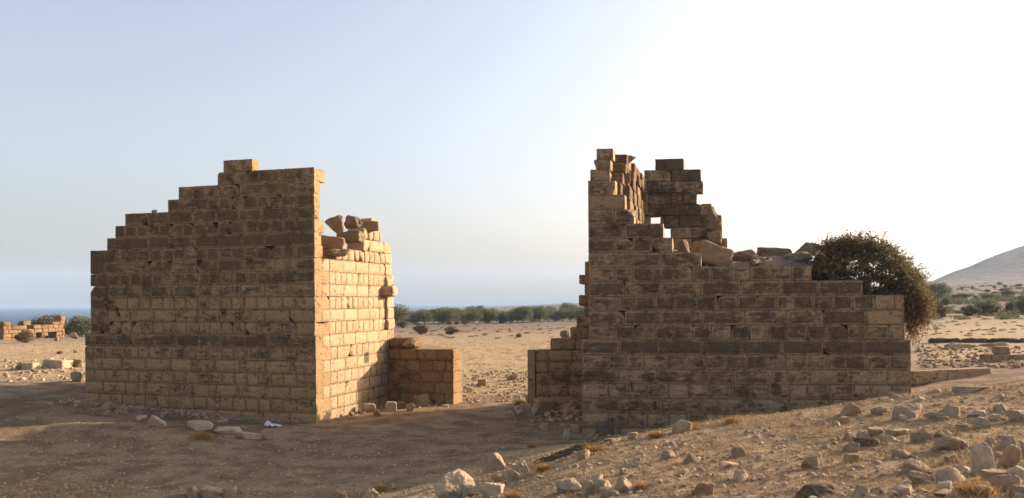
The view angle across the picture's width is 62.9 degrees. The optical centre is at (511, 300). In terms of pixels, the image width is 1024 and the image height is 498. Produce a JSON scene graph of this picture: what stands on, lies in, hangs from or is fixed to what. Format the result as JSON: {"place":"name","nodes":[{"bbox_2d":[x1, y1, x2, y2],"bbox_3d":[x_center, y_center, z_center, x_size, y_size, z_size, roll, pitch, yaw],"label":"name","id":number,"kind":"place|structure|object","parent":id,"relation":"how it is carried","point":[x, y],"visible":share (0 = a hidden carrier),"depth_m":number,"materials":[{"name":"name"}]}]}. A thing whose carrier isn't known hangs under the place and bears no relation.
{"place":"outdoors","nodes":[
{"label":"outdoors","id":0,"kind":"place"},
{"bbox_2d":[0,301,578,324],"bbox_3d":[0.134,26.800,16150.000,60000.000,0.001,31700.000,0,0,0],"label":"sea","id":1,"kind":"structure","parent":0,"point":[14,314],"depth_m":4162.95,"materials":[{"name":"liquid"}]},
{"bbox_2d":[0,246,1023,497],"bbox_3d":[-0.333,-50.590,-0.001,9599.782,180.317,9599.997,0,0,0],"label":"ground","id":2,"kind":"structure","parent":0,"point":[434,424],"depth_m":27.49,"materials":[{"name":"sand"}]},
{"bbox_2d":[13,329,37,342],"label":"bush","id":3,"kind":"object","parent":2,"relation":"on","point":[23,336],"visible":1,"depth_m":78.76,"materials":[{"name":"brown plant"}]},
{"bbox_2d":[21,363,39,369],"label":"stone block","id":4,"kind":"object","parent":2,"relation":"on","point":[27,366],"depth_m":45.77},
{"bbox_2d":[0,316,64,339],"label":"distant ruin","id":5,"kind":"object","parent":2,"relation":"on","point":[9,331],"visible":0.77,"depth_m":104.27,"materials":[{"name":"brown stone"}]},
{"bbox_2d":[26,314,66,335],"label":"tree","id":6,"kind":"object","parent":2,"relation":"on","point":[41,321],"visible":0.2,"depth_m":114.97,"materials":[{"name":"green plant"}]},
{"bbox_2d":[41,359,73,367],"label":"stone block","id":7,"kind":"object","parent":2,"relation":"on","point":[58,363],"depth_m":46.53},
{"bbox_2d":[70,371,82,381],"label":"rock","id":8,"kind":"object","parent":2,"relation":"on","point":[76,376],"visible":0.91,"depth_m":40.27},
{"bbox_2d":[65,315,90,336],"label":"tree","id":9,"kind":"object","parent":2,"relation":"on","point":[78,325],"visible":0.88,"depth_m":111.09,"materials":[{"name":"green plant"}]},
{"bbox_2d":[148,415,166,427],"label":"rock","id":10,"kind":"object","parent":2,"relation":"on","point":[155,421],"visible":0.95,"depth_m":29.02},
{"bbox_2d":[186,486,200,496],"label":"rock","id":11,"kind":"object","parent":2,"relation":"on","point":[192,491],"visible":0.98,"depth_m":20.53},
{"bbox_2d":[187,420,212,430],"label":"rock","id":12,"kind":"object","parent":2,"relation":"on","point":[201,425],"visible":0.94,"depth_m":29.52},
{"bbox_2d":[183,430,216,439],"bbox_3d":[-10.526,4.521,28.347,1.202,0.309,1.152,0,0,35],"label":"dry weed","id":13,"kind":"object","parent":2,"relation":"on","point":[200,435],"visible":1,"depth_m":28.35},
{"bbox_2d":[200,487,222,497],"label":"rock","id":14,"kind":"object","parent":2,"relation":"on","point":[209,491],"visible":0.9,"depth_m":20.50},
{"bbox_2d":[213,426,241,435],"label":"rock","id":15,"kind":"object","parent":2,"relation":"on","point":[232,430],"visible":0.79,"depth_m":29.43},
{"bbox_2d":[223,486,236,497],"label":"rock","id":16,"kind":"object","parent":2,"relation":"on","point":[230,492],"visible":0.98,"depth_m":20.53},
{"bbox_2d":[239,431,262,438],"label":"rock","id":17,"kind":"object","parent":2,"relation":"on","point":[247,435],"visible":0.97,"depth_m":28.84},
{"bbox_2d":[262,428,274,439],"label":"rock","id":18,"kind":"object","parent":2,"relation":"on","point":[268,434],"visible":0.96,"depth_m":28.68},
{"bbox_2d":[85,159,461,423],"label":"ruined tower","id":19,"kind":"structure","parent":2,"relation":"on","point":[235,291],"depth_m":33.91,"materials":[{"name":"beige stone"}]},
{"bbox_2d":[325,215,343,233],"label":"rock","id":20,"kind":"object","parent":19,"relation":"on","point":[335,224],"visible":1,"depth_m":34.41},
{"bbox_2d":[322,249,349,256],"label":"rock","id":21,"kind":"object","parent":19,"relation":"on","point":[337,252],"visible":0.99,"depth_m":33.77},
{"bbox_2d":[321,235,344,248],"bbox_3d":[-7.377,-2.384,34.399,1.042,0.574,0.737,0,0,-9],"label":"fallen block","id":22,"kind":"object","parent":21,"relation":"on","point":[330,242],"depth_m":34.08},
{"bbox_2d":[336,230,363,243],"bbox_3d":[-6.917,-2.715,35.807,1.074,0.517,0.762,0,0,6],"label":"fallen block","id":23,"kind":"object","parent":19,"relation":"on","point":[349,237],"depth_m":35.47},
{"bbox_2d":[344,215,361,228],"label":"rock","id":24,"kind":"object","parent":23,"relation":"on","point":[352,222],"visible":1,"depth_m":35.35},
{"bbox_2d":[363,221,378,230],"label":"fallen block","id":25,"kind":"object","parent":19,"relation":"on","point":[371,225],"depth_m":36.78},
{"bbox_2d":[331,489,346,497],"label":"rock","id":26,"kind":"object","parent":2,"relation":"on","point":[338,493],"visible":0.95,"depth_m":20.08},
{"bbox_2d":[363,403,375,411],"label":"rock","id":27,"kind":"object","parent":2,"relation":"on","point":[369,407],"visible":0.91,"depth_m":35.32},
{"bbox_2d":[385,401,396,410],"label":"stone block","id":28,"kind":"object","parent":2,"relation":"on","point":[390,405],"depth_m":35.71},
{"bbox_2d":[393,303,414,324],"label":"tree","id":29,"kind":"object","parent":2,"relation":"on","point":[399,313],"visible":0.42,"depth_m":149.15,"materials":[{"name":"green plant"}]},
{"bbox_2d":[412,323,430,334],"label":"bush","id":30,"kind":"object","parent":2,"relation":"on","point":[419,329],"visible":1,"depth_m":101.16,"materials":[{"name":"brown plant"}]},
{"bbox_2d":[414,393,431,405],"bbox_3d":[-3.986,4.472,37.431,0.709,0.660,0.468,0,0,11],"label":"stone block","id":31,"kind":"object","parent":2,"relation":"on","point":[423,400],"depth_m":37.23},
{"bbox_2d":[414,309,434,324],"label":"tree","id":32,"kind":"object","parent":2,"relation":"on","point":[423,316],"visible":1,"depth_m":189.22,"materials":[{"name":"green plant"}]},
{"bbox_2d":[434,307,463,322],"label":"tree","id":33,"kind":"object","parent":2,"relation":"on","point":[451,314],"visible":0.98,"depth_m":193.94,"materials":[{"name":"green plant"}]},
{"bbox_2d":[434,469,474,497],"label":"rock","id":34,"kind":"object","parent":2,"relation":"on","point":[448,485],"visible":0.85,"depth_m":17.03,"materials":[{"name":"stone"}]},
{"bbox_2d":[461,483,480,497],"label":"rock","id":35,"kind":"object","parent":2,"relation":"on","point":[469,490],"visible":0.84,"depth_m":16.65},
{"bbox_2d":[464,309,483,323],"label":"tree","id":36,"kind":"object","parent":2,"relation":"on","point":[473,316],"visible":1,"depth_m":199.42,"materials":[{"name":"green plant"}]},
{"bbox_2d":[477,308,497,323],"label":"tree","id":37,"kind":"object","parent":2,"relation":"on","point":[489,316],"visible":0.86,"depth_m":203.87,"materials":[{"name":"green plant"}]},
{"bbox_2d":[477,482,504,497],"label":"rock","id":38,"kind":"object","parent":2,"relation":"on","point":[486,489],"visible":0.77,"depth_m":15.68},
{"bbox_2d":[482,452,505,473],"bbox_3d":[-0.323,3.953,20.108,0.602,0.602,0.600,0,0,-42],"label":"rock","id":39,"kind":"object","parent":2,"relation":"on","point":[495,462],"visible":0.62,"depth_m":19.96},
{"bbox_2d":[490,473,505,482],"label":"rock","id":40,"kind":"object","parent":2,"relation":"on","point":[497,477],"visible":0.73,"depth_m":17.64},
{"bbox_2d":[3,342,1023,438],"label":"rubble","id":41,"kind":"object","parent":2,"relation":"on","point":[518,408],"visible":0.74,"depth_m":37.03,"materials":[{"name":"stone"}]},
{"bbox_2d":[507,469,519,483],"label":"rock","id":42,"kind":"object","parent":2,"relation":"on","point":[513,475],"visible":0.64,"depth_m":16.99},
{"bbox_2d":[512,461,529,472],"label":"rock","id":43,"kind":"object","parent":2,"relation":"on","point":[521,467],"visible":0.65,"depth_m":17.85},
{"bbox_2d":[512,305,534,322],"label":"tree","id":44,"kind":"object","parent":2,"relation":"on","point":[524,313],"visible":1,"depth_m":199.29,"materials":[{"name":"green plant"}]},
{"bbox_2d":[530,305,552,321],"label":"tree","id":45,"kind":"object","parent":2,"relation":"on","point":[539,313],"visible":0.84,"depth_m":208.86,"materials":[{"name":"green plant"}]},
{"bbox_2d":[534,398,556,412],"bbox_3d":[1.416,4.459,35.349,0.860,0.663,0.550,0,0,-16],"label":"stone block","id":46,"kind":"object","parent":2,"relation":"on","point":[544,404],"depth_m":35.12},
{"bbox_2d":[534,460,557,471],"bbox_3d":[0.658,3.423,17.341,0.728,0.190,0.593,0,0,39],"label":"dry weed","id":47,"kind":"object","parent":2,"relation":"on","point":[544,467],"visible":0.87,"depth_m":17.28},
{"bbox_2d":[554,308,573,320],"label":"tree","id":48,"kind":"object","parent":2,"relation":"on","point":[562,313],"visible":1,"depth_m":214.42,"materials":[{"name":"green plant"}]},
{"bbox_2d":[556,478,580,493],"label":"rock","id":49,"kind":"object","parent":2,"relation":"on","point":[568,485],"visible":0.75,"depth_m":13.52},
{"bbox_2d":[533,433,615,465],"bbox_3d":[1.423,3.351,18.988,2.337,0.606,0.528,0,0,-26],"label":"branch heap","id":50,"kind":"object","parent":2,"relation":"on","point":[563,452],"visible":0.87,"depth_m":18.87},
{"bbox_2d":[577,450,589,459],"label":"rock","id":51,"kind":"object","parent":2,"relation":"on","point":[584,454],"visible":0.85,"depth_m":17.53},
{"bbox_2d":[581,479,593,496],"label":"rock","id":52,"kind":"object","parent":2,"relation":"on","point":[587,487],"visible":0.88,"depth_m":12.90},
{"bbox_2d":[582,441,609,452],"bbox_3d":[1.851,3.196,18.312,0.852,0.225,0.728,0,0,0],"label":"dry weed","id":53,"kind":"object","parent":2,"relation":"on","point":[595,449],"visible":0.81,"depth_m":18.23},
{"bbox_2d":[592,479,611,493],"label":"rock","id":54,"kind":"object","parent":2,"relation":"on","point":[598,483],"visible":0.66,"depth_m":12.91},
{"bbox_2d":[595,421,614,437],"bbox_3d":[3.162,4.442,28.300,0.671,0.680,0.592,0,0,0],"label":"stone block","id":55,"kind":"object","parent":2,"relation":"on","point":[604,428],"depth_m":28.04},
{"bbox_2d":[599,486,620,497],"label":"rock","id":56,"kind":"object","parent":2,"relation":"on","point":[606,492],"visible":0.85,"depth_m":12.26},
{"bbox_2d":[615,477,633,492],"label":"rock","id":57,"kind":"object","parent":2,"relation":"on","point":[623,484],"visible":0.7,"depth_m":12.42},
{"bbox_2d":[660,450,675,459],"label":"rock","id":58,"kind":"object","parent":2,"relation":"on","point":[666,454],"visible":0.77,"depth_m":15.21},
{"bbox_2d":[672,420,691,433],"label":"rock","id":59,"kind":"object","parent":2,"relation":"on","point":[680,426],"visible":0.67,"depth_m":18.74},
{"bbox_2d":[682,453,697,463],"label":"rock","id":60,"kind":"object","parent":2,"relation":"on","point":[690,458],"visible":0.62,"depth_m":14.32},
{"bbox_2d":[691,481,713,495],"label":"rock","id":61,"kind":"object","parent":2,"relation":"on","point":[706,488],"visible":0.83,"depth_m":10.96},
{"bbox_2d":[399,320,1023,338],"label":"dry scrub","id":62,"kind":"object","parent":2,"relation":"on","point":[936,327],"visible":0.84,"depth_m":76.38,"materials":[{"name":"green plant"}]},
{"bbox_2d":[527,149,910,436],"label":"ruined tower","id":63,"kind":"structure","parent":2,"relation":"on","point":[664,332],"depth_m":28.93,"materials":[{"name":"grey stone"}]},
{"bbox_2d":[676,239,689,251],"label":"rock","id":64,"kind":"object","parent":63,"relation":"on","point":[682,245],"visible":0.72,"depth_m":30.83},
{"bbox_2d":[691,240,733,265],"bbox_3d":[7.207,-1.633,30.206,1.440,1.092,0.999,0,0,-8],"label":"fallen block","id":65,"kind":"object","parent":63,"relation":"on","point":[713,254],"depth_m":29.77,"materials":[{"name":"stone"}]},
{"bbox_2d":[707,206,718,221],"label":"rock","id":66,"kind":"object","parent":63,"relation":"on","point":[712,213],"visible":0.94,"depth_m":36.05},
{"bbox_2d":[705,219,721,231],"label":"rock","id":67,"kind":"object","parent":63,"relation":"on","point":[712,225],"visible":1,"depth_m":35.90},
{"bbox_2d":[706,231,721,243],"bbox_3d":[8.661,-2.694,36.001,0.671,0.560,0.500,0,0,0],"label":"fallen block","id":68,"kind":"object","parent":63,"relation":"on","point":[715,237],"depth_m":35.77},
{"bbox_2d":[732,249,757,261],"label":"rock","id":69,"kind":"object","parent":63,"relation":"on","point":[740,256],"visible":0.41,"depth_m":30.77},
{"bbox_2d":[756,247,791,256],"bbox_3d":[9.890,-1.786,31.597,1.302,0.499,0.901,0,0,0],"label":"fallen block","id":70,"kind":"object","parent":63,"relation":"on","point":[769,251],"depth_m":31.22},
{"bbox_2d":[782,251,812,261],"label":"rock","id":71,"kind":"object","parent":63,"relation":"on","point":[800,257],"visible":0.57,"depth_m":30.10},
{"bbox_2d":[796,242,821,256],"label":"rock","id":72,"kind":"object","parent":63,"relation":"on","point":[805,247],"visible":0.51,"depth_m":31.21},
{"bbox_2d":[793,216,971,347],"bbox_3d":[12.918,-0.652,29.545,6.138,4.846,3.832,0,0,0],"label":"creeper bush","id":73,"kind":"object","parent":63,"relation":"on","point":[844,251],"visible":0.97,"depth_m":28.93,"materials":[{"name":"green plant"}]},
{"bbox_2d":[731,446,746,457],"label":"rock","id":74,"kind":"object","parent":2,"relation":"on","point":[737,451],"visible":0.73,"depth_m":14.17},
{"bbox_2d":[733,470,747,481],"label":"rock","id":75,"kind":"object","parent":2,"relation":"on","point":[741,475],"visible":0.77,"depth_m":11.72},
{"bbox_2d":[801,453,823,468],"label":"rock","id":76,"kind":"object","parent":2,"relation":"on","point":[811,461],"visible":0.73,"depth_m":11.88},
{"bbox_2d":[794,482,839,497],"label":"rock","id":77,"kind":"object","parent":2,"relation":"on","point":[821,488],"visible":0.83,"depth_m":9.54,"materials":[{"name":"stone"}]},
{"bbox_2d":[840,403,861,415],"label":"rock","id":78,"kind":"object","parent":2,"relation":"on","point":[849,409],"visible":0.7,"depth_m":17.54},
{"bbox_2d":[842,442,859,452],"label":"rock","id":79,"kind":"object","parent":2,"relation":"on","point":[851,447],"visible":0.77,"depth_m":12.85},
{"bbox_2d":[843,453,859,462],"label":"rock","id":80,"kind":"object","parent":2,"relation":"on","point":[851,457],"visible":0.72,"depth_m":11.91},
{"bbox_2d":[854,485,869,497],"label":"rock","id":81,"kind":"object","parent":2,"relation":"on","point":[861,490],"visible":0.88,"depth_m":9.12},
{"bbox_2d":[852,437,884,446],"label":"rock","id":82,"kind":"object","parent":2,"relation":"on","point":[871,441],"visible":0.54,"depth_m":13.13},
{"bbox_2d":[867,426,883,435],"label":"rock","id":83,"kind":"object","parent":2,"relation":"on","point":[874,430],"visible":0.7,"depth_m":14.23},
{"bbox_2d":[871,406,890,415],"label":"rock","id":84,"kind":"object","parent":2,"relation":"on","point":[876,411],"visible":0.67,"depth_m":17.15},
{"bbox_2d":[885,428,907,436],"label":"rock","id":85,"kind":"object","parent":2,"relation":"on","point":[897,432],"visible":0.62,"depth_m":13.98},
{"bbox_2d":[891,449,914,458],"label":"rock","id":86,"kind":"object","parent":2,"relation":"on","point":[903,454],"visible":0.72,"depth_m":11.79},
{"bbox_2d":[894,484,912,495],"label":"rock","id":87,"kind":"object","parent":2,"relation":"on","point":[907,489],"visible":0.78,"depth_m":8.57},
{"bbox_2d":[891,403,921,419],"bbox_3d":[7.654,2.176,16.140,0.613,0.383,0.449,0,0,-43],"label":"rock","id":88,"kind":"object","parent":2,"relation":"on","point":[911,410],"visible":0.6,"depth_m":16.03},
{"bbox_2d":[902,458,929,473],"bbox_3d":[5.126,2.136,10.665,0.383,0.215,0.302,0,0,0],"label":"rock","id":89,"kind":"object","parent":2,"relation":"on","point":[911,464],"visible":0.66,"depth_m":10.58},
{"bbox_2d":[910,431,931,441],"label":"rock","id":90,"kind":"object","parent":2,"relation":"on","point":[919,435],"visible":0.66,"depth_m":13.10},
{"bbox_2d":[908,470,935,484],"bbox_3d":[4.614,2.032,9.478,0.334,0.232,0.243,0,0,0],"label":"rock","id":91,"kind":"object","parent":2,"relation":"on","point":[914,477],"visible":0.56,"depth_m":9.40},
{"bbox_2d":[926,281,952,297],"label":"tree","id":92,"kind":"object","parent":2,"relation":"on","point":[942,290],"visible":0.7,"depth_m":213.39,"materials":[{"name":"green plant"}]},
{"bbox_2d":[933,428,951,437],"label":"rock","id":93,"kind":"object","parent":2,"relation":"on","point":[939,433],"visible":0.66,"depth_m":13.06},
{"bbox_2d":[932,303,952,316],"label":"bush","id":94,"kind":"object","parent":2,"relation":"on","point":[942,311],"visible":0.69,"depth_m":94.73,"materials":[{"name":"green plant"}]},
{"bbox_2d":[936,481,951,491],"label":"rock","id":95,"kind":"object","parent":2,"relation":"on","point":[945,485],"visible":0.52,"depth_m":8.66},
{"bbox_2d":[938,405,960,417],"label":"rock","id":96,"kind":"object","parent":2,"relation":"on","point":[950,411],"visible":0.55,"depth_m":15.26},
{"bbox_2d":[910,367,990,386],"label":"wall","id":97,"kind":"structure","parent":2,"relation":"on","point":[922,377],"depth_m":32.11,"materials":[{"name":"grey stone"}]},
{"bbox_2d":[935,467,965,482],"bbox_3d":[4.963,1.999,9.418,0.388,0.248,0.268,0,0,0],"label":"rock","id":98,"kind":"object","parent":2,"relation":"on","point":[948,473],"visible":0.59,"depth_m":9.40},
{"bbox_2d":[933,436,968,451],"bbox_3d":[6.296,2.086,12.001,0.472,0.295,0.432,0,0,0],"label":"rock","id":99,"kind":"object","parent":2,"relation":"on","point":[948,443],"visible":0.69,"depth_m":11.85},
{"bbox_2d":[944,454,958,463],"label":"rock","id":100,"kind":"object","parent":2,"relation":"on","point":[952,458],"visible":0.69,"depth_m":10.87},
{"bbox_2d":[944,344,977,348],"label":"rock","id":101,"kind":"object","parent":2,"relation":"on","point":[950,346],"visible":0.73,"depth_m":47.77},
{"bbox_2d":[955,424,973,431],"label":"rock","id":102,"kind":"object","parent":2,"relation":"on","point":[965,427],"visible":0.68,"depth_m":13.68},
{"bbox_2d":[952,386,987,393],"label":"rock","id":103,"kind":"object","parent":2,"relation":"on","point":[963,389],"visible":0.73,"depth_m":18.74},
{"bbox_2d":[959,303,982,315],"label":"bush","id":104,"kind":"object","parent":2,"relation":"on","point":[968,309],"visible":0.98,"depth_m":99.70,"materials":[{"name":"green plant"}]},
{"bbox_2d":[944,476,1005,497],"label":"dry weed","id":105,"kind":"object","parent":2,"relation":"on","point":[970,491],"visible":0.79,"depth_m":8.04,"materials":[{"name":"plant"}]},
{"bbox_2d":[928,283,1023,319],"bbox_3d":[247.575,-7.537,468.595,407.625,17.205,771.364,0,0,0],"label":"scrub","id":106,"kind":"object","parent":2,"relation":"on","point":[1006,315],"visible":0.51,"depth_m":166.49,"materials":[{"name":"green plant"}]},
{"bbox_2d":[928,338,1023,342],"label":"wall","id":107,"kind":"structure","parent":2,"relation":"on","point":[970,340],"depth_m":51.30,"materials":[{"name":"brown stone"}]},
{"bbox_2d":[968,417,990,428],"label":"rock","id":108,"kind":"object","parent":2,"relation":"on","point":[978,422],"visible":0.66,"depth_m":13.85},
{"bbox_2d":[970,444,996,472],"bbox_3d":[5.673,1.969,10.046,0.310,0.509,0.249,0,0,26],"label":"rock","id":109,"kind":"object","parent":2,"relation":"on","point":[981,456],"visible":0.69,"depth_m":9.97,"materials":[{"name":"stone"}]},
{"bbox_2d":[972,299,997,313],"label":"bush","id":110,"kind":"object","parent":2,"relation":"on","point":[985,306],"visible":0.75,"depth_m":101.56,"materials":[{"name":"green plant"}]},
{"bbox_2d":[981,469,1015,479],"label":"rock","id":111,"kind":"object","parent":2,"relation":"on","point":[986,473],"visible":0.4,"depth_m":9.09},
{"bbox_2d":[979,353,1023,361],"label":"wall","id":112,"kind":"structure","parent":2,"relation":"on","point":[997,357],"depth_m":38.18,"materials":[{"name":"grey stone"}]},
{"bbox_2d":[992,346,1010,353],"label":"rock","id":113,"kind":"object","parent":112,"relation":"on","point":[1000,349],"visible":1,"depth_m":38.37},
{"bbox_2d":[989,474,1022,490],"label":"rock","id":114,"kind":"object","parent":2,"relation":"on","point":[1009,480],"visible":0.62,"depth_m":8.23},
{"bbox_2d":[997,434,1015,448],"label":"rock","id":115,"kind":"object","parent":2,"relation":"on","point":[1007,440],"visible":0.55,"depth_m":11.57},
{"bbox_2d":[997,444,1021,468],"bbox_3d":[6.070,1.948,10.258,0.260,0.410,0.246,0,0,0],"label":"rock","id":116,"kind":"object","parent":2,"relation":"on","point":[1011,456],"visible":0.66,"depth_m":10.15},
{"bbox_2d":[1005,409,1023,420],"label":"rock","id":117,"kind":"object","parent":2,"relation":"on","point":[1015,415],"visible":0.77,"depth_m":14.14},
{"bbox_2d":[1009,484,1023,496],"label":"rock","id":118,"kind":"object","parent":2,"relation":"on","point":[1014,489],"visible":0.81,"depth_m":7.82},
{"bbox_2d":[1009,465,1023,478],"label":"rock","id":119,"kind":"object","parent":2,"relation":"on","point":[1018,470],"visible":0.38,"depth_m":9.06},
{"bbox_2d":[1015,292,1023,312],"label":"bush","id":120,"kind":"object","parent":2,"relation":"on","point":[1020,306],"visible":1,"depth_m":99.94,"materials":[{"name":"green plant"}]},
{"bbox_2d":[0,339,1023,497],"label":"gravel","id":121,"kind":"structure","parent":0,"point":[824,446],"depth_m":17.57,"materials":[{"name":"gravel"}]},
{"bbox_2d":[0,0,1023,303],"label":"sky","id":122,"kind":"structure","parent":0,"point":[472,131],"materials":[{"name":"blue"}]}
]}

